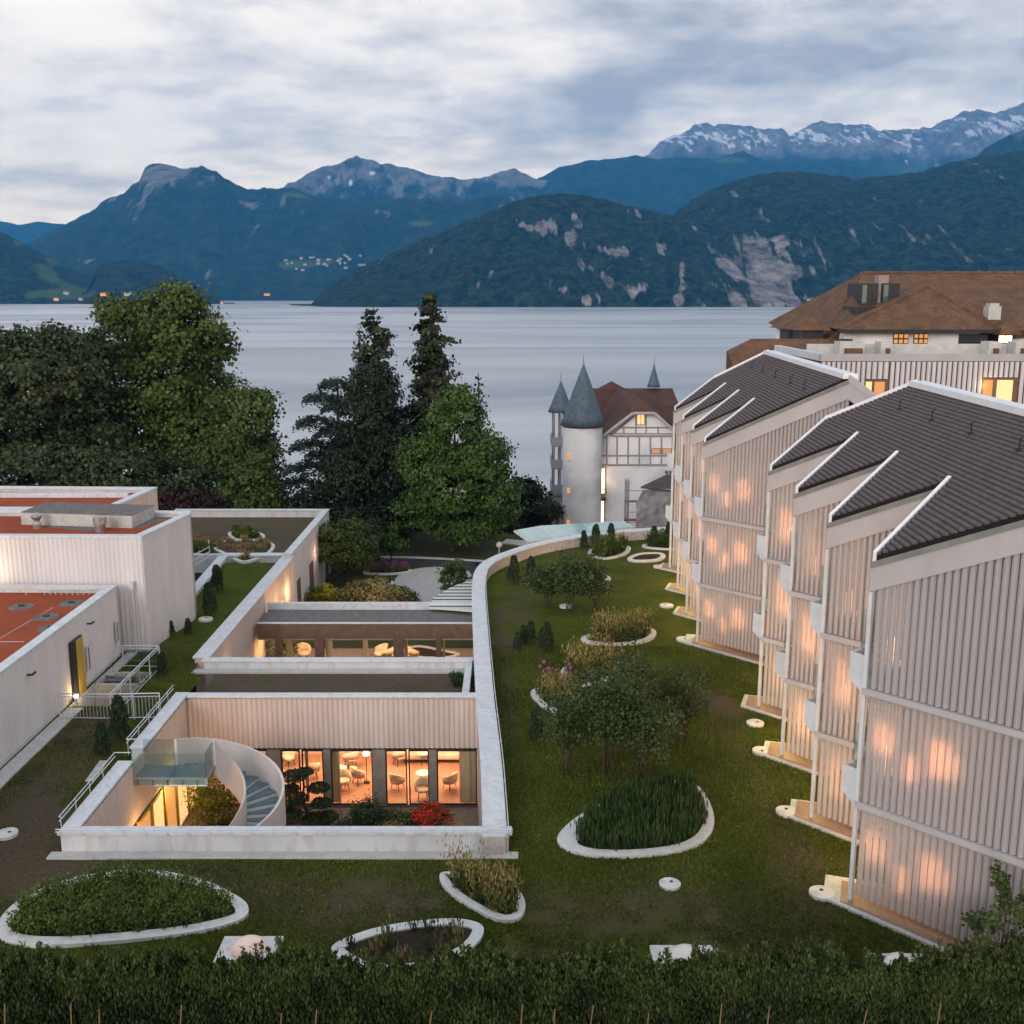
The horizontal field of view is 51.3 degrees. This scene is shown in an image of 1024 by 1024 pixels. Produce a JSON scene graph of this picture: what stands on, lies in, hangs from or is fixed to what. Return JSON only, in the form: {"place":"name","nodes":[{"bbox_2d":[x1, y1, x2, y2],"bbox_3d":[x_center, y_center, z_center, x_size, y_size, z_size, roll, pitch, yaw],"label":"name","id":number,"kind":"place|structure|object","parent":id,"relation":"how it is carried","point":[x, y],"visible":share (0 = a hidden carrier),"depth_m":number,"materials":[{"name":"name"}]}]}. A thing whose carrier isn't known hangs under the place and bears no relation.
{"place":"outdoors","nodes":[
{"label":"outdoors","id":0,"kind":"place"},
{"bbox_2d":[0,221,65,243],"bbox_3d":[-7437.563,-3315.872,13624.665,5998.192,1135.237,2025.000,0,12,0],"label":"distant hills","id":1,"kind":"structure","parent":0,"point":[26,233],"depth_m":13800.85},
{"bbox_2d":[0,232,89,303],"bbox_3d":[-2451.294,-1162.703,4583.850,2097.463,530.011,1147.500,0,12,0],"label":"farmland hill","id":2,"kind":"structure","parent":0,"point":[29,275],"depth_m":4391.14,"materials":[{"name":"green plant"}]},
{"bbox_2d":[82,260,233,303],"bbox_3d":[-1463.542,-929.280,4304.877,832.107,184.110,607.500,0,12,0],"label":"wooded knoll","id":3,"kind":"structure","parent":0,"point":[123,276],"depth_m":4205.04,"materials":[{"name":"green plant"}]},
{"bbox_2d":[26,163,527,300],"bbox_3d":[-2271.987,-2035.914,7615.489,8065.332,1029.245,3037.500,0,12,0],"label":"shoulder mountain","id":4,"kind":"structure","parent":0,"point":[203,226],"depth_m":7127.87,"materials":[{"name":"blue stone"}]},
{"bbox_2d":[61,504,552,851],"bbox_3d":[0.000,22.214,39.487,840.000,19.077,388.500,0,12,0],"label":"ground","id":5,"kind":"structure","parent":0,"point":[428,546],"depth_m":83.89,"materials":[{"name":"green plant"}]},
{"bbox_2d":[0,318,130,484],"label":"chestnut tree","id":6,"kind":"object","parent":5,"relation":"on","point":[63,376],"visible":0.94,"depth_m":89.46,"materials":[{"name":"green plant"}]},
{"bbox_2d":[0,432,225,504],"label":"oak tree","id":7,"kind":"object","parent":5,"relation":"on","point":[86,466],"visible":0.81,"depth_m":87.16,"materials":[{"name":"green plant"}]},
{"bbox_2d":[82,274,284,471],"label":"plane tree","id":8,"kind":"object","parent":5,"relation":"on","point":[170,331],"visible":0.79,"depth_m":94.11,"materials":[{"name":"green plant"}]},
{"bbox_2d":[158,481,230,510],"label":"copper beech","id":9,"kind":"object","parent":5,"relation":"on","point":[212,501],"visible":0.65,"depth_m":86.26,"materials":[{"name":"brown plant"}]},
{"bbox_2d":[166,382,289,504],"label":"lime tree","id":10,"kind":"object","parent":5,"relation":"on","point":[232,439],"visible":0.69,"depth_m":92.04,"materials":[{"name":"green plant"}]},
{"bbox_2d":[174,509,330,691],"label":"garden wing","id":11,"kind":"structure","parent":5,"relation":"on","point":[296,569],"depth_m":66.02,"materials":[{"name":"white concrete"}]},
{"bbox_2d":[209,448,296,508],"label":"hornbeam tree","id":12,"kind":"object","parent":5,"relation":"on","point":[249,489],"visible":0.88,"depth_m":88.31,"materials":[{"name":"green plant"}]},
{"bbox_2d":[271,376,363,522],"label":"cedar tree","id":13,"kind":"object","parent":5,"relation":"on","point":[302,497],"visible":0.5,"depth_m":88.14,"materials":[{"name":"green plant"}]},
{"bbox_2d":[307,583,346,601],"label":"yellow shrub","id":14,"kind":"object","parent":5,"relation":"on","point":[329,594],"visible":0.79,"depth_m":68.56,"materials":[{"name":"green plant"}]},
{"bbox_2d":[317,517,379,586],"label":"garden tree","id":15,"kind":"object","parent":5,"relation":"on","point":[337,550],"visible":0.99,"depth_m":73.44,"materials":[{"name":"green plant"}]},
{"bbox_2d":[46,527,665,859],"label":"courtyard building","id":16,"kind":"structure","parent":5,"relation":"on","point":[326,713],"depth_m":41.84,"materials":[{"name":"concrete"}]},
{"bbox_2d":[150,788,164,825],"bbox_3d":[-12.723,11.369,38.448,0.065,2.450,1.200,0,12,0],"label":"window","id":17,"kind":"structure","parent":16,"relation":"in","point":[157,805],"depth_m":38.29,"materials":[{"name":"glass"}]},
{"bbox_2d":[163,786,177,825],"bbox_3d":[-12.723,11.099,39.771,0.065,2.450,1.200,0,12,0],"label":"window","id":18,"kind":"structure","parent":16,"relation":"in","point":[169,792],"depth_m":39.63,"materials":[{"name":"glass"}]},
{"bbox_2d":[175,786,188,825],"bbox_3d":[-12.723,10.830,41.094,0.065,2.450,1.200,0,12,0],"label":"window","id":19,"kind":"structure","parent":16,"relation":"in","point":[180,809],"depth_m":40.96,"materials":[{"name":"glass"}]},
{"bbox_2d":[344,518,383,573],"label":"garden tree","id":20,"kind":"object","parent":5,"relation":"on","point":[375,537],"visible":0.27,"depth_m":77.56,"materials":[{"name":"green plant"}]},
{"bbox_2d":[257,602,472,656],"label":"link building","id":21,"kind":"structure","parent":5,"relation":"on","point":[400,624],"depth_m":55.85,"materials":[{"name":"grey concrete"}]},
{"bbox_2d":[429,581,471,611],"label":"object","id":22,"kind":"object","parent":21,"relation":"on","point":[460,592],"visible":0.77,"depth_m":59.26,"materials":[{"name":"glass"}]},
{"bbox_2d":[305,357,432,540],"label":"yew tree","id":23,"kind":"object","parent":5,"relation":"on","point":[368,484],"visible":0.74,"depth_m":85.07,"materials":[{"name":"green plant"}]},
{"bbox_2d":[335,573,417,601],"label":"shrub","id":24,"kind":"object","parent":5,"relation":"on","point":[380,591],"visible":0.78,"depth_m":67.11,"materials":[{"name":"green plant"}]},
{"bbox_2d":[341,306,438,531],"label":"cypress tree","id":25,"kind":"object","parent":5,"relation":"on","point":[380,342],"visible":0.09,"depth_m":90.54,"materials":[{"name":"green plant"}]},
{"bbox_2d":[375,524,409,561],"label":"garden tree","id":26,"kind":"object","parent":5,"relation":"on","point":[388,542],"visible":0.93,"depth_m":80.25,"materials":[{"name":"green plant"}]},
{"bbox_2d":[397,292,464,529],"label":"sequoia tree","id":27,"kind":"object","parent":5,"relation":"on","point":[432,368],"visible":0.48,"depth_m":92.36,"materials":[{"name":"green plant"}]},
{"bbox_2d":[404,645,460,656],"bbox_3d":[-4.727,8.095,60.776,3.399,0.160,1.846,7,13,30],"label":"planting bed","id":28,"kind":"object","parent":5,"relation":"on","point":[426,651],"visible":0.48,"depth_m":60.94,"materials":[{"name":"concrete"}]},
{"bbox_2d":[435,557,472,591],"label":"garden tree","id":29,"kind":"object","parent":5,"relation":"on","point":[449,576],"visible":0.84,"depth_m":69.09,"materials":[{"name":"green plant"}]},
{"bbox_2d":[381,383,530,551],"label":"maple tree","id":30,"kind":"object","parent":5,"relation":"on","point":[437,470],"visible":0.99,"depth_m":82.40,"materials":[{"name":"green plant"}]},
{"bbox_2d":[498,474,548,523],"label":"lakeside tree","id":31,"kind":"object","parent":5,"relation":"on","point":[533,493],"visible":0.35,"depth_m":96.93,"materials":[{"name":"green plant"}]},
{"bbox_2d":[523,497,566,524],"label":"shrub","id":32,"kind":"object","parent":5,"relation":"on","point":[547,510],"visible":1,"depth_m":93.02,"materials":[{"name":"green plant"}]},
{"bbox_2d":[514,521,632,543],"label":"glass canopy","id":33,"kind":"object","parent":5,"relation":"on","point":[538,533],"visible":0.75,"depth_m":72.10,"materials":[{"name":"glass"}]},
{"bbox_2d":[545,356,681,528],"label":"villa","id":34,"kind":"object","parent":5,"relation":"on","point":[612,438],"visible":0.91,"depth_m":106.80,"materials":[{"name":"white paint"}]},
{"bbox_2d":[624,474,679,528],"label":"outbuilding","id":35,"kind":"structure","parent":5,"relation":"on","point":[653,500],"depth_m":99.69,"materials":[{"name":"grey paint"}]},
{"bbox_2d":[726,339,852,369],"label":"annexe","id":36,"kind":"structure","parent":5,"relation":"on","point":[743,351],"depth_m":81.33,"materials":[{"name":"orange tile"}]},
{"bbox_2d":[768,271,1023,343],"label":"old hotel","id":37,"kind":"structure","parent":5,"relation":"on","point":[931,307],"depth_m":85.58,"materials":[{"name":"orange tile"}]},
{"bbox_2d":[774,341,1023,417],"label":"flat roof building","id":38,"kind":"structure","parent":5,"relation":"on","point":[992,368],"depth_m":63.72,"materials":[{"name":"white metal"}]},
{"bbox_2d":[981,378,1017,401],"bbox_3d":[29.171,-6.927,63.936,2.146,2.200,0.060,0,12,0],"label":"window frame","id":39,"kind":"structure","parent":38,"relation":"in","point":[1002,388],"depth_m":63.81,"materials":[{"name":"glass"}]},
{"bbox_2d":[182,808,478,825],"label":"courtyard gravel","id":40,"kind":"structure","parent":0,"point":[466,816],"depth_m":41.99,"materials":[{"name":"gravel"}]},
{"bbox_2d":[174,776,240,825],"bbox_3d":[-11.060,10.990,39.437,2.820,2.903,2.474,0,12,0],"label":"acer","id":41,"kind":"object","parent":40,"relation":"on","point":[206,795],"visible":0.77,"depth_m":38.96,"materials":[{"name":"green plant"}]},
{"bbox_2d":[131,737,285,825],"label":"spiral staircase","id":42,"kind":"structure","parent":40,"relation":"on","point":[251,779],"depth_m":37.50,"materials":[{"name":"paint"}]},
{"bbox_2d":[282,766,338,825],"bbox_3d":[-7.918,10.953,41.092,2.485,2.370,1.262,0,12,0],"label":"cloud pine","id":43,"kind":"object","parent":40,"relation":"on","point":[292,789],"visible":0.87,"depth_m":40.96,"materials":[{"name":"green plant"}]},
{"bbox_2d":[332,789,398,825],"bbox_3d":[-5.566,11.446,40.603,2.387,1.553,2.088,-11,16,-43],"label":"shrub","id":44,"kind":"object","parent":40,"relation":"on","point":[366,811],"visible":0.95,"depth_m":40.29,"materials":[{"name":"green plant"}]},
{"bbox_2d":[377,804,417,825],"bbox_3d":[-4.364,11.716,40.487,2.241,1.070,1.954,0,12,0],"label":"shrub","id":45,"kind":"object","parent":40,"relation":"on","point":[395,815],"visible":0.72,"depth_m":40.27,"materials":[{"name":"green plant"}]},
{"bbox_2d":[404,800,456,825],"bbox_3d":[-3.051,11.628,40.263,2.165,1.333,1.916,0,12,0],"label":"azalea","id":46,"kind":"object","parent":40,"relation":"on","point":[427,815],"visible":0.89,"depth_m":40.01,"materials":[{"name":"red plant"}]},
{"bbox_2d":[0,301,795,501],"bbox_3d":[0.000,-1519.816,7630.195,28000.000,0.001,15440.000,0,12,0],"label":"lake","id":47,"kind":"structure","parent":0,"point":[522,361],"depth_m":724.42,"materials":[{"name":"liquid"}]},
{"bbox_2d":[283,155,547,201],"bbox_3d":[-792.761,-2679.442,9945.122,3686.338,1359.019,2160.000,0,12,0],"label":"rocky ridge","id":48,"kind":"structure","parent":0,"point":[356,178],"depth_m":10081.26,"materials":[{"name":"blue stone"}]},
{"bbox_2d":[367,556,481,571],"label":"road","id":49,"kind":"structure","parent":0,"point":[473,565],"depth_m":81.41,"materials":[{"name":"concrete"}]},
{"bbox_2d":[394,567,471,601],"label":"gravel path","id":50,"kind":"structure","parent":0,"point":[424,583],"depth_m":76.06,"materials":[{"name":"grey gravel"}]},
{"bbox_2d":[0,540,1008,1023],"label":"lawn","id":51,"kind":"structure","parent":0,"point":[514,606],"depth_m":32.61,"materials":[{"name":"green plant"}]},
{"bbox_2d":[0,584,136,788],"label":"block","id":52,"kind":"structure","parent":51,"relation":"on","point":[52,645],"depth_m":42.01,"materials":[{"name":"concrete"}]},
{"bbox_2d":[69,634,86,698],"bbox_3d":[-17.525,6.291,43.080,0.110,2.450,1.107,0,12,0],"label":"door","id":53,"kind":"structure","parent":52,"relation":"in","point":[76,649],"depth_m":42.99,"materials":[{"name":"metal"}]},
{"bbox_2d":[0,486,158,509],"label":"block","id":54,"kind":"structure","parent":51,"relation":"on","point":[20,497],"depth_m":58.00,"materials":[{"name":"paint"}]},
{"bbox_2d":[0,502,196,652],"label":"tall block","id":55,"kind":"structure","parent":51,"relation":"on","point":[141,557],"depth_m":48.76,"materials":[{"name":"metal"}]},
{"bbox_2d":[93,721,111,754],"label":"columnar yew","id":56,"kind":"object","parent":51,"relation":"on","point":[101,735],"visible":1,"depth_m":37.56,"materials":[{"name":"green plant"}]},
{"bbox_2d":[57,693,160,719],"bbox_3d":[-15.425,7.447,40.851,3.902,1.076,0.126,0,12,-1],"label":"railing","id":57,"kind":"object","parent":51,"relation":"on","point":[132,700],"visible":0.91,"depth_m":40.81,"materials":[{"name":"white metal"}]},
{"bbox_2d":[70,672,151,707],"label":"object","id":58,"kind":"object","parent":51,"relation":"in","point":[104,684],"visible":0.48,"depth_m":44.58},
{"bbox_2d":[107,694,132,739],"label":"columnar yew","id":59,"kind":"object","parent":51,"relation":"on","point":[118,713],"visible":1,"depth_m":38.83,"materials":[{"name":"green plant"}]},
{"bbox_2d":[0,869,248,948],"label":"planting bed","id":60,"kind":"object","parent":51,"relation":"on","point":[239,905],"visible":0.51,"depth_m":27.20,"materials":[{"name":"white concrete"}]},
{"bbox_2d":[5,857,237,936],"bbox_3d":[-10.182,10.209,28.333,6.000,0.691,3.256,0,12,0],"label":"grasses","id":61,"kind":"object","parent":60,"relation":"in","point":[58,907],"visible":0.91,"depth_m":27.94,"materials":[{"name":"green plant"}]},
{"bbox_2d":[201,582,217,614],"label":"columnar yew","id":62,"kind":"object","parent":51,"relation":"on","point":[208,596],"visible":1,"depth_m":53.91,"materials":[{"name":"green plant"}]},
{"bbox_2d":[213,539,274,563],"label":"planting bed","id":63,"kind":"object","parent":51,"relation":"on","point":[224,550],"visible":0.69,"depth_m":67.33,"materials":[{"name":"white concrete"}]},
{"bbox_2d":[216,535,271,559],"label":"grasses","id":64,"kind":"object","parent":63,"relation":"on","point":[248,545],"visible":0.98,"depth_m":67.89,"materials":[{"name":"beige plant"}]},
{"bbox_2d":[213,934,283,962],"bbox_3d":[-6.515,10.749,26.402,1.500,0.380,1.100,0,12,0],"label":"dome skylight","id":65,"kind":"object","parent":51,"relation":"on","point":[230,946],"visible":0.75,"depth_m":26.35},
{"bbox_2d":[331,918,483,965],"bbox_3d":[-2.602,10.868,26.672,3.769,0.160,2.235,0,12,0],"label":"planting bed","id":66,"kind":"object","parent":51,"relation":"on","point":[474,930],"visible":0.52,"depth_m":26.88,"materials":[{"name":"white concrete"}]},
{"bbox_2d":[341,908,463,957],"bbox_3d":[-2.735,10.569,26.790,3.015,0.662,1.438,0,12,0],"label":"grasses","id":67,"kind":"object","parent":66,"relation":"on","point":[351,942],"visible":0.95,"depth_m":26.80,"materials":[{"name":"green plant"}]},
{"bbox_2d":[439,871,524,922],"bbox_3d":[-0.731,10.385,29.040,1.566,0.160,3.088,-11,16,-43],"label":"planting bed","id":68,"kind":"object","parent":51,"relation":"on","point":[468,901],"visible":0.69,"depth_m":28.37,"materials":[{"name":"concrete"}]},
{"bbox_2d":[437,834,522,914],"bbox_3d":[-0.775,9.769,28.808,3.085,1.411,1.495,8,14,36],"label":"grasses","id":69,"kind":"object","parent":68,"relation":"in","point":[490,876],"visible":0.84,"depth_m":28.57,"materials":[{"name":"plant"}]},
{"bbox_2d":[0,934,1023,1023],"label":"hedge","id":70,"kind":"object","parent":51,"relation":"on","point":[826,984],"visible":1,"depth_m":22.95,"materials":[{"name":"green plant"}]},
{"bbox_2d":[527,706,545,740],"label":"columnar yew","id":71,"kind":"object","parent":51,"relation":"on","point":[533,721],"visible":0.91,"depth_m":38.74,"materials":[{"name":"green plant"}]},
{"bbox_2d":[519,549,582,608],"bbox_3d":[1.950,3.477,55.547,3.901,2.993,2.544,3,12,16],"label":"lawn tree","id":72,"kind":"object","parent":51,"relation":"on","point":[541,579],"visible":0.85,"depth_m":55.13,"materials":[{"name":"green plant"}]},
{"bbox_2d":[531,688,582,712],"bbox_3d":[1.986,7.577,42.803,1.947,0.160,3.218,-5,12,-21],"label":"planting bed","id":73,"kind":"object","parent":51,"relation":"on","point":[535,697],"visible":0.19,"depth_m":42.73,"materials":[{"name":"concrete"}]},
{"bbox_2d":[535,664,581,707],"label":"grasses","id":74,"kind":"object","parent":73,"relation":"in","point":[553,682],"visible":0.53,"depth_m":42.62,"materials":[{"name":"plant"}]},
{"bbox_2d":[539,549,599,611],"bbox_3d":[2.973,3.489,54.410,3.219,3.426,3.203,0,12,0],"label":"lawn tree","id":75,"kind":"object","parent":51,"relation":"on","point":[566,580],"visible":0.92,"depth_m":54.08,"materials":[{"name":"green plant"}]},
{"bbox_2d":[534,667,620,773],"bbox_3d":[2.158,7.085,35.925,2.871,3.761,2.668,0,12,0],"label":"lawn tree","id":76,"kind":"object","parent":51,"relation":"on","point":[562,721],"visible":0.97,"depth_m":35.61,"materials":[{"name":"green plant"}]},
{"bbox_2d":[565,549,616,611],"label":"lawn tree","id":77,"kind":"object","parent":51,"relation":"on","point":[598,585],"visible":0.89,"depth_m":54.23,"materials":[{"name":"green plant"}]},
{"bbox_2d":[559,660,629,686],"bbox_3d":[3.408,6.933,45.963,3.969,0.160,2.422,-10,15,-39],"label":"planting bed","id":78,"kind":"object","parent":51,"relation":"on","point":[588,683],"visible":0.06,"depth_m":44.95,"materials":[{"name":"concrete"}]},
{"bbox_2d":[560,632,630,682],"bbox_3d":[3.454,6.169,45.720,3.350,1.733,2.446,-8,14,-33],"label":"grasses","id":79,"kind":"object","parent":78,"relation":"on","point":[585,653],"visible":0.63,"depth_m":45.48,"materials":[{"name":"plant"}]},
{"bbox_2d":[558,653,658,773],"bbox_3d":[3.313,6.740,36.129,3.618,4.356,3.142,0,12,0],"label":"lawn tree","id":80,"kind":"object","parent":51,"relation":"on","point":[614,683],"visible":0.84,"depth_m":35.55,"materials":[{"name":"green plant"}]},
{"bbox_2d":[587,546,630,559],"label":"planting bed","id":81,"kind":"object","parent":51,"relation":"on","point":[624,553],"visible":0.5,"depth_m":66.55,"materials":[{"name":"concrete"}]},
{"bbox_2d":[590,531,627,555],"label":"grasses","id":82,"kind":"object","parent":81,"relation":"on","point":[606,540],"visible":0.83,"depth_m":67.01,"materials":[{"name":"green plant"}]},
{"bbox_2d":[581,627,655,646],"bbox_3d":[5.221,5.996,50.553,3.975,0.160,2.026,-4,12,-21],"label":"planting bed","id":83,"kind":"object","parent":51,"relation":"on","point":[649,637],"visible":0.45,"depth_m":50.05,"materials":[{"name":"concrete"}]},
{"bbox_2d":[581,606,657,642],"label":"grasses","id":84,"kind":"object","parent":83,"relation":"on","point":[618,622],"visible":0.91,"depth_m":50.15,"materials":[{"name":"plant"}]},
{"bbox_2d":[580,634,667,739],"bbox_3d":[4.040,6.484,38.738,3.142,3.818,3.771,0,12,0],"label":"lawn tree","id":85,"kind":"object","parent":51,"relation":"on","point":[639,662],"visible":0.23,"depth_m":38.44,"materials":[{"name":"green plant"}]},
{"bbox_2d":[557,785,713,858],"bbox_3d":[4.290,9.603,32.871,6.173,0.160,3.637,-11,16,-43],"label":"planting bed","id":86,"kind":"object","parent":51,"relation":"on","point":[567,840],"visible":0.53,"depth_m":31.38,"materials":[{"name":"white concrete"}]},
{"bbox_2d":[570,766,707,850],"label":"grasses","id":87,"kind":"object","parent":86,"relation":"on","point":[629,815],"visible":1,"depth_m":32.20,"materials":[{"name":"green plant"}]},
{"bbox_2d":[583,663,688,780],"bbox_3d":[4.150,7.114,35.733,3.508,3.787,3.211,0,12,0],"label":"lawn tree","id":88,"kind":"object","parent":51,"relation":"on","point":[656,733],"visible":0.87,"depth_m":35.40,"materials":[{"name":"green plant"}]},
{"bbox_2d":[627,552,665,562],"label":"planting bed","id":89,"kind":"object","parent":51,"relation":"on","point":[645,557],"visible":1,"depth_m":65.98,"materials":[{"name":"white concrete"}]},
{"bbox_2d":[649,944,718,969],"bbox_3d":[4.275,10.825,26.031,1.700,0.380,1.100,0,12,0],"label":"dome skylight","id":90,"kind":"object","parent":51,"relation":"on","point":[681,951],"visible":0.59,"depth_m":26.12},
{"bbox_2d":[653,660,714,741],"bbox_3d":[6.176,6.840,38.773,2.337,3.106,2.304,-6,13,-28],"label":"lawn tree","id":91,"kind":"object","parent":51,"relation":"on","point":[677,690],"visible":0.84,"depth_m":38.43,"materials":[{"name":"green plant"}]},
{"bbox_2d":[658,349,875,664],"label":"guest house","id":92,"kind":"structure","parent":51,"relation":"on","point":[743,426],"depth_m":48.19,"materials":[{"name":"wood"}]},
{"bbox_2d":[809,885,834,901],"bbox_3d":[8.420,10.356,28.982,0.690,0.121,0.690,-6,13,-29],"label":"access cover","id":93,"kind":"object","parent":51,"relation":"on","point":[821,893],"visible":1,"depth_m":28.92,"materials":[{"name":"concrete"}]},
{"bbox_2d":[740,379,1023,958],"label":"guest house","id":94,"kind":"structure","parent":51,"relation":"on","point":[894,560],"depth_m":27.57,"materials":[{"name":"wood"}]},
{"bbox_2d":[945,859,1023,962],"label":"young maple","id":95,"kind":"object","parent":51,"relation":"on","point":[1014,909],"visible":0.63,"depth_m":24.04,"materials":[{"name":"green plant"}]},
{"bbox_2d":[0,0,1023,224],"label":"sky","id":96,"kind":"structure","parent":0,"point":[258,94],"materials":[{"name":"grey"}]},
{"bbox_2d":[290,193,807,306],"bbox_3d":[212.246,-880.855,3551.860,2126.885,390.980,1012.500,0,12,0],"label":"wooded headland","id":97,"kind":"structure","parent":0,"point":[563,250],"depth_m":3309.44,"materials":[{"name":"green plant"}]},
{"bbox_2d":[538,151,902,215],"bbox_3d":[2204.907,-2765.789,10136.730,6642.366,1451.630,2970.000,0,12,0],"label":"green foothills","id":98,"kind":"structure","parent":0,"point":[669,186],"depth_m":10222.39,"materials":[{"name":"plant"}]},
{"bbox_2d":[644,102,1023,173],"bbox_3d":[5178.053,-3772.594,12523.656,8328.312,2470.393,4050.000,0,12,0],"label":"snowy range","id":99,"kind":"structure","parent":0,"point":[963,135],"depth_m":12716.97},
{"bbox_2d":[674,151,1023,298],"bbox_3d":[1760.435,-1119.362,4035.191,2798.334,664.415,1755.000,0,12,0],"label":"wooded mountain","id":100,"kind":"structure","parent":0,"point":[806,235],"depth_m":3670.80,"materials":[{"name":"green plant"}]},
{"bbox_2d":[973,130,1023,157],"bbox_3d":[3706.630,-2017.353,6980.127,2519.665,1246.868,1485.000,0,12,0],"label":"wooded spur","id":101,"kind":"structure","parent":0,"point":[1011,143],"depth_m":7185.84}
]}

